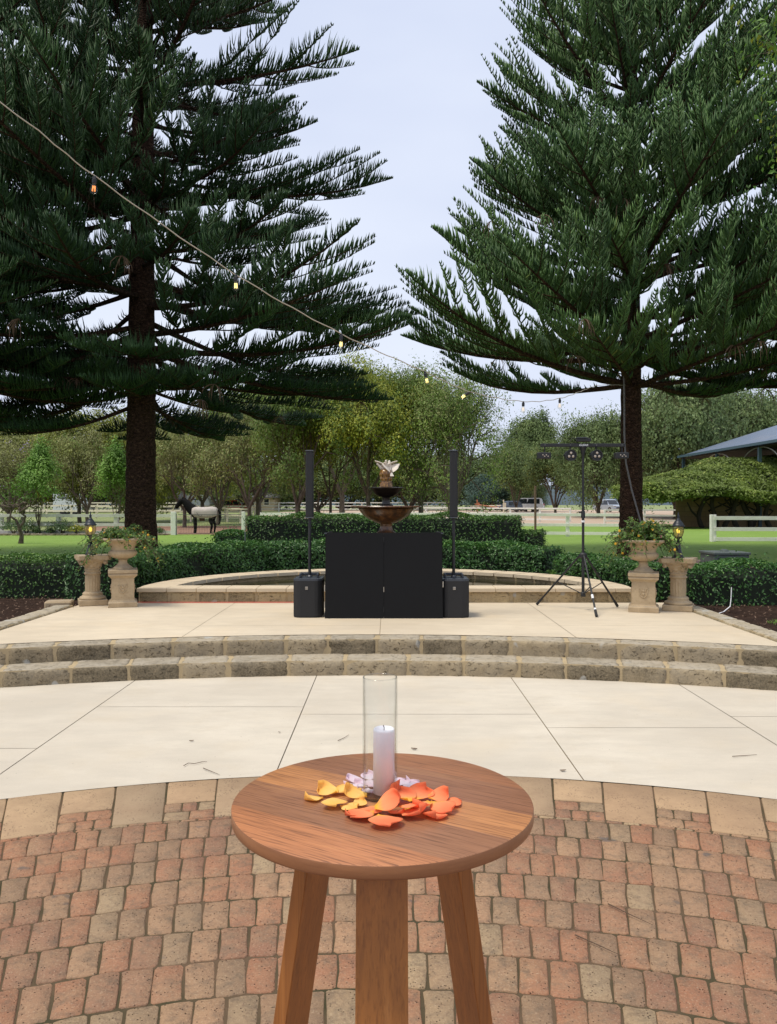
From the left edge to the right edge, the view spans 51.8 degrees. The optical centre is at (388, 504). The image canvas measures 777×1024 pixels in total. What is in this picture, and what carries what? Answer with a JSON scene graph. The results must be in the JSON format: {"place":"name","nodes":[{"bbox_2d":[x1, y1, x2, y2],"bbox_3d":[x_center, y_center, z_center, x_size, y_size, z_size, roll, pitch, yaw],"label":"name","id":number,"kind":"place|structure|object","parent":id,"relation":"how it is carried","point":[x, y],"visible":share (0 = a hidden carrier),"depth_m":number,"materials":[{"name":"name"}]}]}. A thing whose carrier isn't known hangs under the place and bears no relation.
{"place":"outdoors","nodes":[
{"label":"outdoors","id":0,"kind":"place"},
{"bbox_2d":[82,526,246,533],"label":"paddock","id":1,"kind":"structure","parent":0,"point":[99,528],"depth_m":54.58,"materials":[{"name":"soil"}]},
{"bbox_2d":[175,497,221,532],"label":"horse","id":2,"kind":"object","parent":1,"relation":"on","point":[190,507],"visible":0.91,"depth_m":45.01},
{"bbox_2d":[155,407,243,526],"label":"broadleaf tree","id":3,"kind":"object","parent":1,"relation":"on","point":[172,446],"visible":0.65,"depth_m":56.67,"materials":[{"name":"green plant"}]},
{"bbox_2d":[193,398,304,527],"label":"broadleaf tree","id":4,"kind":"object","parent":1,"relation":"on","point":[230,458],"visible":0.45,"depth_m":55.33,"materials":[{"name":"green plant"}]},
{"bbox_2d":[243,357,364,518],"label":"broadleaf tree","id":5,"kind":"object","parent":1,"relation":"on","point":[276,434],"visible":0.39,"depth_m":50.23,"materials":[{"name":"green plant"}]},
{"bbox_2d":[281,424,380,512],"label":"broadleaf tree","id":6,"kind":"object","parent":1,"relation":"on","point":[319,465],"visible":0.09,"depth_m":55.73,"materials":[{"name":"green plant"}]},
{"bbox_2d":[307,346,436,505],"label":"broadleaf tree","id":7,"kind":"object","parent":1,"relation":"on","point":[383,416],"visible":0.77,"depth_m":49.35,"materials":[{"name":"green plant"}]},
{"bbox_2d":[0,505,672,530],"bbox_3d":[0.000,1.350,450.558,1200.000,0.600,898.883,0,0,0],"label":"ground","id":8,"kind":"structure","parent":0,"point":[234,521],"depth_m":80.84,"materials":[{"name":"beige plant"}]},
{"bbox_2d":[0,432,70,522],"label":"broadleaf tree","id":9,"kind":"object","parent":8,"relation":"on","point":[6,464],"visible":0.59,"depth_m":59.41,"materials":[{"name":"green plant"}]},
{"bbox_2d":[0,605,72,629],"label":"stone kerb","id":10,"kind":"structure","parent":8,"relation":"on","point":[9,623],"depth_m":9.47,"materials":[{"name":"stone"}]},
{"bbox_2d":[0,401,101,521],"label":"broadleaf tree","id":11,"kind":"object","parent":8,"relation":"on","point":[19,437],"visible":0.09,"depth_m":64.68,"materials":[{"name":"green plant"}]},
{"bbox_2d":[53,493,87,513],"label":"horse float","id":12,"kind":"object","parent":8,"relation":"on","point":[61,502],"visible":0.18,"depth_m":86.96,"materials":[{"name":"white paint"}]},
{"bbox_2d":[14,404,126,522],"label":"broadleaf tree","id":13,"kind":"object","parent":8,"relation":"on","point":[75,484],"visible":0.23,"depth_m":64.64,"materials":[{"name":"green plant"}]},
{"bbox_2d":[0,0,150,424],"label":"pine tree","id":14,"kind":"object","parent":8,"relation":"on","point":[10,285],"visible":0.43,"depth_m":22.40,"materials":[{"name":"green plant"}]},
{"bbox_2d":[45,425,123,522],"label":"broadleaf tree","id":15,"kind":"object","parent":8,"relation":"on","point":[83,450],"visible":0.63,"depth_m":61.16,"materials":[{"name":"green plant"}]},
{"bbox_2d":[0,505,252,518],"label":"rail fence","id":16,"kind":"object","parent":8,"relation":"on","point":[96,511],"visible":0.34,"depth_m":81.12,"materials":[{"name":"beige paint"}]},
{"bbox_2d":[74,404,182,513],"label":"broadleaf tree","id":17,"kind":"object","parent":8,"relation":"on","point":[165,488],"visible":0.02,"depth_m":68.58,"materials":[{"name":"green plant"}]},
{"bbox_2d":[156,403,260,513],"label":"broadleaf tree","id":18,"kind":"object","parent":8,"relation":"on","point":[204,496],"visible":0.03,"depth_m":75.29,"materials":[{"name":"green plant"}]},
{"bbox_2d":[180,407,261,524],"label":"broadleaf tree","id":19,"kind":"object","parent":8,"relation":"on","point":[218,505],"visible":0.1,"depth_m":63.69,"materials":[{"name":"green plant"}]},
{"bbox_2d":[199,459,296,510],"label":"broadleaf tree","id":20,"kind":"object","parent":8,"relation":"on","point":[241,497],"visible":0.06,"depth_m":108.50,"materials":[{"name":"green plant"}]},
{"bbox_2d":[226,493,280,510],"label":"house","id":21,"kind":"structure","parent":8,"relation":"on","point":[269,508],"depth_m":128.00,"materials":[{"name":"tile"}]},
{"bbox_2d":[195,383,320,515],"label":"broadleaf tree","id":22,"kind":"object","parent":8,"relation":"on","point":[259,499],"visible":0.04,"depth_m":64.03,"materials":[{"name":"green plant"}]},
{"bbox_2d":[89,502,446,511],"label":"rail fence","id":23,"kind":"object","parent":8,"relation":"on","point":[107,508],"visible":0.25,"depth_m":107.99,"materials":[{"name":"paint"}]},
{"bbox_2d":[280,456,360,509],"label":"broadleaf tree","id":24,"kind":"object","parent":8,"relation":"on","point":[286,499],"visible":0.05,"depth_m":137.87,"materials":[{"name":"green plant"}]},
{"bbox_2d":[290,450,381,509],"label":"broadleaf tree","id":25,"kind":"object","parent":8,"relation":"on","point":[346,507],"visible":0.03,"depth_m":142.14,"materials":[{"name":"green plant"}]},
{"bbox_2d":[8,604,744,644],"bbox_3d":[-0.175,1.401,9.269,7.950,0.097,3.422,0,0,0],"label":"stage base","id":26,"kind":"object","parent":8,"relation":"on","point":[396,634],"visible":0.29,"depth_m":8.20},
{"bbox_2d":[0,603,776,645],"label":"stage floor","id":27,"kind":"structure","parent":26,"relation":"on","point":[162,620],"depth_m":8.98,"materials":[{"name":"concrete"}]},
{"bbox_2d":[74,554,110,605],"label":"fluted column","id":28,"kind":"structure","parent":27,"relation":"on","point":[92,595],"depth_m":10.68,"materials":[{"name":"stone"}]},
{"bbox_2d":[108,567,137,607],"bbox_3d":[-3.525,1.099,10.620,0.368,0.490,0.368,0,0,-18],"label":"stone pedestal","id":29,"kind":"object","parent":27,"relation":"on","point":[122,588],"visible":1,"depth_m":10.47,"materials":[{"name":"stone"}]},
{"bbox_2d":[103,538,140,568],"bbox_3d":[-3.525,0.649,10.620,0.528,0.408,0.528,0,0,-18],"label":"stone urn","id":30,"kind":"object","parent":29,"relation":"on","point":[120,553],"visible":0.92,"depth_m":10.49,"materials":[{"name":"stone"}]},
{"bbox_2d":[75,524,166,570],"bbox_3d":[-3.523,0.560,10.627,1.147,0.622,0.804,0,0,0],"label":"trailing ivy","id":31,"kind":"object","parent":30,"relation":"in","point":[115,532],"visible":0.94,"depth_m":10.51,"materials":[{"name":"green plant"}]},
{"bbox_2d":[293,450,323,617],"bbox_3d":[-0.963,0.343,9.716,0.343,2.002,0.451,0,0,0],"label":"column speaker","id":32,"kind":"object","parent":27,"relation":"on","point":[309,595],"depth_m":9.54,"materials":[{"name":"plastic"}]},
{"bbox_2d":[324,531,443,617],"bbox_3d":[-0.055,0.839,9.761,1.412,1.010,0.637,0,0,0],"label":"dj booth","id":33,"kind":"object","parent":27,"relation":"on","point":[383,575],"visible":1,"depth_m":9.45,"materials":[{"name":"fabric"}]},
{"bbox_2d":[442,450,468,617],"bbox_3d":[0.789,0.343,9.696,0.343,2.002,0.451,0,0,0],"label":"column speaker","id":34,"kind":"object","parent":27,"relation":"on","point":[455,596],"depth_m":9.51,"materials":[{"name":"plastic"}]},
{"bbox_2d":[536,437,628,616],"bbox_3d":[2.439,0.242,10.071,1.164,2.204,1.052,0,0,11],"label":"light stand","id":35,"kind":"object","parent":27,"relation":"on","point":[571,455],"visible":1,"depth_m":10.18,"materials":[{"name":"black paint"}]},
{"bbox_2d":[628,571,658,612],"bbox_3d":[3.225,1.099,10.120,0.368,0.490,0.368,0,0,18],"label":"stone pedestal","id":36,"kind":"object","parent":27,"relation":"on","point":[643,592],"visible":1,"depth_m":9.97,"materials":[{"name":"stone"}]},
{"bbox_2d":[622,540,664,572],"bbox_3d":[3.225,0.649,10.120,0.528,0.408,0.528,0,0,18],"label":"stone urn","id":37,"kind":"object","parent":36,"relation":"on","point":[640,557],"visible":0.89,"depth_m":9.99,"materials":[{"name":"stone"}]},
{"bbox_2d":[599,516,688,568],"bbox_3d":[3.232,0.495,10.136,1.190,0.695,0.680,0,0,0],"label":"flowering plant","id":38,"kind":"object","parent":37,"relation":"in","point":[650,530],"visible":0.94,"depth_m":10.01,"materials":[{"name":"green plant"}]},
{"bbox_2d":[659,556,697,611],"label":"fluted column","id":39,"kind":"structure","parent":27,"relation":"on","point":[677,599],"depth_m":10.12,"materials":[{"name":"stone"}]},
{"bbox_2d":[137,569,630,602],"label":"garden pool","id":40,"kind":"structure","parent":8,"relation":"on","point":[209,588],"depth_m":10.99,"materials":[{"name":"stone"}]},
{"bbox_2d":[221,578,550,585],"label":"pool water","id":41,"kind":"structure","parent":40,"relation":"in","point":[289,582],"depth_m":12.97,"materials":[{"name":"liquid"}]},
{"bbox_2d":[243,506,524,547],"bbox_3d":[-0.080,0.852,16.659,5.853,1.654,1.574,0,0,0],"label":"hedge","id":42,"kind":"object","parent":8,"relation":"on","point":[470,527],"visible":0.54,"depth_m":16.09,"materials":[{"name":"green plant"}]},
{"bbox_2d":[351,460,420,532],"bbox_3d":[-0.036,0.388,12.200,1.080,2.125,1.080,0,0,0],"label":"tiered fountain","id":43,"kind":"object","parent":8,"relation":"on","point":[385,514],"visible":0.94,"depth_m":12.04,"materials":[{"name":"stone"}]},
{"bbox_2d":[411,507,570,521],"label":"rail fence","id":44,"kind":"object","parent":8,"relation":"on","point":[539,519],"visible":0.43,"depth_m":72.55,"materials":[{"name":"paint"}]},
{"bbox_2d":[677,425,776,526],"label":"pavilion","id":45,"kind":"structure","parent":8,"relation":"on","point":[759,444],"depth_m":64.27,"materials":[{"name":"grey metal"}]},
{"bbox_2d":[693,605,776,641],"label":"stone kerb","id":46,"kind":"structure","parent":8,"relation":"on","point":[747,627],"depth_m":8.86,"materials":[{"name":"stone"}]},
{"bbox_2d":[721,3,776,189],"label":"broadleaf tree","id":47,"kind":"object","parent":8,"relation":"on","point":[771,48],"visible":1,"depth_m":14.85,"materials":[{"name":"green plant"}]},
{"bbox_2d":[45,486,672,504],"bbox_3d":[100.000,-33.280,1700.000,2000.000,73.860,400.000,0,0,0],"label":"hills","id":48,"kind":"structure","parent":0,"point":[571,501],"depth_m":1527.11,"materials":[{"name":"plant"}]},
{"bbox_2d":[0,779,776,1023],"bbox_3d":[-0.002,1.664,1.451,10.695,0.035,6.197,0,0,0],"label":"brick paving","id":49,"kind":"structure","parent":0,"point":[233,978],"depth_m":3.12,"materials":[{"name":"brown brick"}]},
{"bbox_2d":[231,753,533,1023],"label":"bar table","id":50,"kind":"object","parent":49,"relation":"on","point":[276,818],"visible":0.88,"depth_m":1.54,"materials":[{"name":"brown wood"}]},
{"bbox_2d":[317,780,338,794],"bbox_3d":[-0.130,0.589,1.668,0.044,0.023,0.044,0,0,-22],"label":"rose petal","id":51,"kind":"object","parent":50,"relation":"on","point":[325,787],"visible":1,"depth_m":1.67,"materials":[{"name":"plant"}]},
{"bbox_2d":[364,673,395,801],"bbox_3d":[-0.018,0.480,1.655,0.071,0.249,0.071,0,0,0],"label":"glass cylinder","id":52,"kind":"object","parent":50,"relation":"on","point":[364,772],"visible":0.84,"depth_m":1.65,"materials":[{"name":"glass"}]},
{"bbox_2d":[373,725,394,795],"bbox_3d":[-0.009,0.527,1.660,0.044,0.139,0.044,0,0,0],"label":"pillar candle","id":53,"kind":"object","parent":52,"relation":"in","point":[383,758],"visible":0.97,"depth_m":1.64,"materials":[{"name":"wax"}]},
{"bbox_2d":[368,814,402,826],"bbox_3d":[-0.005,0.594,1.505,0.059,0.012,0.057,0,0,22],"label":"rose petal","id":54,"kind":"object","parent":50,"relation":"on","point":[383,820],"visible":1,"depth_m":1.50,"materials":[{"name":"plant"}]},
{"bbox_2d":[374,788,400,810],"bbox_3d":[-0.004,0.574,1.559,0.056,0.019,0.056,-22,10,-7],"label":"rose petal","id":55,"kind":"object","parent":50,"relation":"on","point":[389,799],"visible":1,"depth_m":1.56,"materials":[{"name":"plant"}]},
{"bbox_2d":[390,779,416,801],"bbox_3d":[0.031,0.580,1.630,0.053,0.028,0.054,0,0,21],"label":"rose petal","id":56,"kind":"object","parent":50,"relation":"on","point":[407,793],"visible":0.8,"depth_m":1.64,"materials":[{"name":"plant"}]},
{"bbox_2d":[410,782,434,799],"bbox_3d":[0.068,0.587,1.646,0.051,0.023,0.051,0,0,-11],"label":"rose petal","id":57,"kind":"object","parent":50,"relation":"on","point":[422,790],"visible":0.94,"depth_m":1.66,"materials":[{"name":"plant"}]},
{"bbox_2d":[428,785,448,801],"bbox_3d":[0.105,0.587,1.631,0.041,0.023,0.039,0,0,28],"label":"rose petal","id":58,"kind":"object","parent":50,"relation":"on","point":[441,793],"visible":0.99,"depth_m":1.64,"materials":[{"name":"plant"}]},
{"bbox_2d":[430,801,455,813],"bbox_3d":[0.107,0.593,1.571,0.051,0.010,0.050,0,0,2],"label":"rose petal","id":59,"kind":"object","parent":50,"relation":"on","point":[441,807],"visible":0.97,"depth_m":1.57,"materials":[{"name":"plant"}]},
{"bbox_2d":[0,675,776,798],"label":"deck","id":60,"kind":"structure","parent":0,"point":[138,732],"depth_m":5.88,"materials":[{"name":"concrete"}]},
{"bbox_2d":[0,654,776,690],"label":"stone step","id":61,"kind":"object","parent":60,"relation":"on","point":[571,668],"visible":0.99,"depth_m":7.58,"materials":[{"name":"stone"}]},
{"bbox_2d":[0,634,776,667],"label":"stone step","id":62,"kind":"object","parent":61,"relation":"on","point":[665,651],"visible":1,"depth_m":7.89,"materials":[{"name":"stone"}]},
{"bbox_2d":[0,776,776,839],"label":"border paving","id":63,"kind":"structure","parent":0,"point":[31,815],"depth_m":4.43,"materials":[{"name":"stone"}]},
{"bbox_2d":[0,526,776,562],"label":"lawn","id":64,"kind":"structure","parent":0,"point":[695,540],"depth_m":34.56,"materials":[{"name":"green plant"}]},
{"bbox_2d":[1,496,37,543],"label":"gnarled tree","id":65,"kind":"object","parent":64,"relation":"on","point":[21,535],"visible":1,"depth_m":33.59,"materials":[{"name":"brown plant"}]},
{"bbox_2d":[171,512,244,534],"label":"wire gate","id":66,"kind":"structure","parent":64,"relation":"on","point":[173,523],"depth_m":43.06,"materials":[{"name":"metal"}]},
{"bbox_2d":[0,0,418,548],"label":"pine tree","id":67,"kind":"object","parent":64,"relation":"on","point":[146,91],"visible":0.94,"depth_m":22.42,"materials":[{"name":"green plant"}]},
{"bbox_2d":[358,348,470,512],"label":"broadleaf tree","id":68,"kind":"object","parent":64,"relation":"on","point":[418,381],"visible":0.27,"depth_m":51.99,"materials":[{"name":"green plant"}]},
{"bbox_2d":[260,513,619,535],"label":"rail fence","id":69,"kind":"object","parent":64,"relation":"on","point":[567,524],"visible":0.22,"depth_m":41.03,"materials":[{"name":"paint"}]},
{"bbox_2d":[390,351,514,512],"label":"broadleaf tree","id":70,"kind":"object","parent":64,"relation":"on","point":[467,419],"visible":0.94,"depth_m":49.02,"materials":[{"name":"green plant"}]},
{"bbox_2d":[394,0,776,555],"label":"pine tree","id":71,"kind":"object","parent":64,"relation":"on","point":[683,155],"visible":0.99,"depth_m":22.76,"materials":[{"name":"green plant"}]},
{"bbox_2d":[623,377,640,526],"bbox_3d":[7.724,-1.641,25.277,0.691,6.430,0.112,0,0,-9],"label":"trunk cable","id":72,"kind":"object","parent":71,"relation":"attached to","point":[625,448],"visible":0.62,"depth_m":25.20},
{"bbox_2d":[0,102,600,412],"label":"string lights","id":73,"kind":"object","parent":72,"relation":"hanging from","point":[94,181],"visible":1,"depth_m":7.55,"materials":[{"name":"black paint"}]},
{"bbox_2d":[608,454,776,527],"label":"vine canopy","id":74,"kind":"object","parent":64,"relation":"on","point":[753,480],"visible":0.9,"depth_m":55.34,"materials":[{"name":"green plant"}]},
{"bbox_2d":[643,1,776,401],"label":"pine tree","id":75,"kind":"object","parent":64,"relation":"on","point":[688,374],"visible":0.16,"depth_m":28.30,"materials":[{"name":"green plant"}]},
{"bbox_2d":[699,549,750,567],"bbox_3d":[6.860,1.270,16.350,0.750,0.720,0.780,0,0,0],"label":"bench","id":76,"kind":"object","parent":64,"relation":"on","point":[722,553],"visible":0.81,"depth_m":15.99,"materials":[{"name":"grey stone"}]},
{"bbox_2d":[676,498,776,526],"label":"block wall","id":77,"kind":"structure","parent":64,"relation":"on","point":[687,517],"depth_m":58.05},
{"bbox_2d":[710,515,776,541],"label":"rail fence","id":78,"kind":"object","parent":64,"relation":"on","point":[713,528],"visible":0.89,"depth_m":35.18,"materials":[{"name":"paint"}]},
{"bbox_2d":[0,597,776,631],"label":"bed soil","id":79,"kind":"structure","parent":0,"point":[735,610],"depth_m":10.36,"materials":[{"name":"brown soil"}]},
{"bbox_2d":[0,547,86,598],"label":"hedge","id":80,"kind":"object","parent":79,"relation":"on","point":[43,576],"visible":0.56,"depth_m":11.77,"materials":[{"name":"green plant"}]},
{"bbox_2d":[63,535,269,599],"bbox_3d":[-3.509,1.012,13.083,1.444,0.931,4.025,0,0,30],"label":"hedge","id":81,"kind":"object","parent":79,"relation":"on","point":[189,559],"visible":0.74,"depth_m":12.96,"materials":[{"name":"green plant"}]},
{"bbox_2d":[210,524,249,547],"bbox_3d":[-3.012,0.973,15.147,0.777,1.212,0.882,0,0,-11],"label":"hedge","id":82,"kind":"object","parent":79,"relation":"on","point":[235,533],"visible":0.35,"depth_m":14.91,"materials":[{"name":"green plant"}]},
{"bbox_2d":[247,530,372,570],"bbox_3d":[-1.341,1.026,15.133,2.890,1.110,1.168,0,0,-6],"label":"hedge","id":83,"kind":"object","parent":79,"relation":"on","point":[287,555],"visible":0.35,"depth_m":14.65,"materials":[{"name":"green plant"}]},
{"bbox_2d":[442,535,564,573],"bbox_3d":[1.595,1.066,14.873,3.360,1.040,1.297,0,0,18],"label":"hedge","id":84,"kind":"object","parent":79,"relation":"on","point":[514,556],"visible":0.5,"depth_m":14.47,"materials":[{"name":"green plant"}]},
{"bbox_2d":[520,524,547,546],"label":"hedge","id":85,"kind":"object","parent":79,"relation":"on","point":[535,536],"visible":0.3,"depth_m":16.05,"materials":[{"name":"green plant"}]},
{"bbox_2d":[551,546,699,602],"bbox_3d":[3.651,1.096,12.465,1.242,0.774,2.809,0,0,-21],"label":"hedge","id":86,"kind":"object","parent":79,"relation":"on","point":[618,570],"visible":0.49,"depth_m":12.27,"materials":[{"name":"green plant"}]},
{"bbox_2d":[686,550,776,605],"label":"hedge","id":87,"kind":"object","parent":79,"relation":"on","point":[754,583],"visible":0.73,"depth_m":10.84,"materials":[{"name":"green plant"}]},
{"bbox_2d":[0,678,776,799],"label":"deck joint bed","id":88,"kind":"object","parent":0,"point":[514,776],"visible":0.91,"depth_m":5.41,"materials":[{"name":"concrete"}]},
{"bbox_2d":[0,0,776,485],"label":"sky","id":89,"kind":"structure","parent":0,"point":[411,93],"materials":[{"name":"white"}]},
{"bbox_2d":[265,510,675,523],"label":"yard","id":90,"kind":"structure","parent":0,"point":[590,519],"depth_m":86.07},
{"bbox_2d":[260,455,371,512],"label":"broadleaf tree","id":91,"kind":"object","parent":90,"relation":"on","point":[321,489],"visible":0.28,"depth_m":94.08,"materials":[{"name":"green plant"}]},
{"bbox_2d":[262,356,398,512],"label":"broadleaf tree","id":92,"kind":"object","parent":90,"relation":"on","point":[342,500],"visible":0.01,"depth_m":79.80,"materials":[{"name":"green plant"}]},
{"bbox_2d":[356,448,466,505],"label":"broadleaf tree","id":93,"kind":"object","parent":90,"relation":"on","point":[395,484],"visible":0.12,"depth_m":95.52,"materials":[{"name":"green plant"}]},
{"bbox_2d":[365,474,472,510],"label":"broadleaf tree","id":94,"kind":"object","parent":90,"relation":"on","point":[434,497],"visible":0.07,"depth_m":134.65,"materials":[{"name":"green plant"}]},
{"bbox_2d":[418,447,491,509],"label":"broadleaf tree","id":95,"kind":"object","parent":90,"relation":"on","point":[474,466],"visible":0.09,"depth_m":140.67,"materials":[{"name":"green plant"}]},
{"bbox_2d":[461,469,511,511],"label":"broadleaf tree","id":96,"kind":"object","parent":90,"relation":"on","point":[472,490],"visible":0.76,"depth_m":115.81,"materials":[{"name":"green plant"}]},
{"bbox_2d":[489,435,542,511],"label":"broadleaf tree","id":97,"kind":"object","parent":90,"relation":"on","point":[518,458],"visible":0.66,"depth_m":103.16,"materials":[{"name":"green plant"}]},
{"bbox_2d":[501,478,550,511],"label":"broadleaf tree","id":98,"kind":"object","parent":90,"relation":"on","point":[543,492],"visible":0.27,"depth_m":114.49,"materials":[{"name":"green plant"}]},
{"bbox_2d":[494,405,563,511],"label":"broadleaf tree","id":99,"kind":"object","parent":90,"relation":"on","point":[531,428],"visible":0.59,"depth_m":110.28,"materials":[{"name":"green plant"}]},
{"bbox_2d":[518,436,578,512],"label":"broadleaf tree","id":100,"kind":"object","parent":90,"relation":"on","point":[537,469],"visible":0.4,"depth_m":91.50,"materials":[{"name":"green plant"}]},
{"bbox_2d":[543,398,653,516],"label":"broadleaf tree","id":101,"kind":"object","parent":90,"relation":"on","point":[600,430],"visible":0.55,"depth_m":82.23,"materials":[{"name":"green plant"}]},
{"bbox_2d":[604,509,675,523],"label":"rail fence","id":102,"kind":"object","parent":90,"relation":"on","point":[644,515],"visible":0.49,"depth_m":66.48,"materials":[{"name":"paint"}]},
{"bbox_2d":[606,371,751,518],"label":"broadleaf tree","id":103,"kind":"object","parent":90,"relation":"on","point":[669,431],"visible":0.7,"depth_m":75.61,"materials":[{"name":"green plant"}]},
{"bbox_2d":[665,382,776,508],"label":"broadleaf tree","id":104,"kind":"object","parent":90,"relation":"on","point":[761,414],"visible":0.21,"depth_m":80.85,"materials":[{"name":"green plant"}]},
{"label":"rose bed soil","id":105,"kind":"structure","parent":0,"visible":0},
{"bbox_2d":[0,434,66,533],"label":"maple tree","id":106,"kind":"object","parent":105,"relation":"on","point":[38,468],"visible":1,"depth_m":42.64,"materials":[{"name":"green plant"}]},
{"bbox_2d":[0,514,176,534],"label":"rail fence","id":107,"kind":"object","parent":105,"relation":"on","point":[114,524],"visible":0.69,"depth_m":43.05,"materials":[{"name":"grey paint"}]},
{"bbox_2d":[86,434,125,519],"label":"maple tree","id":108,"kind":"object","parent":105,"relation":"on","point":[113,470],"visible":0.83,"depth_m":43.16,"materials":[{"name":"green plant"}]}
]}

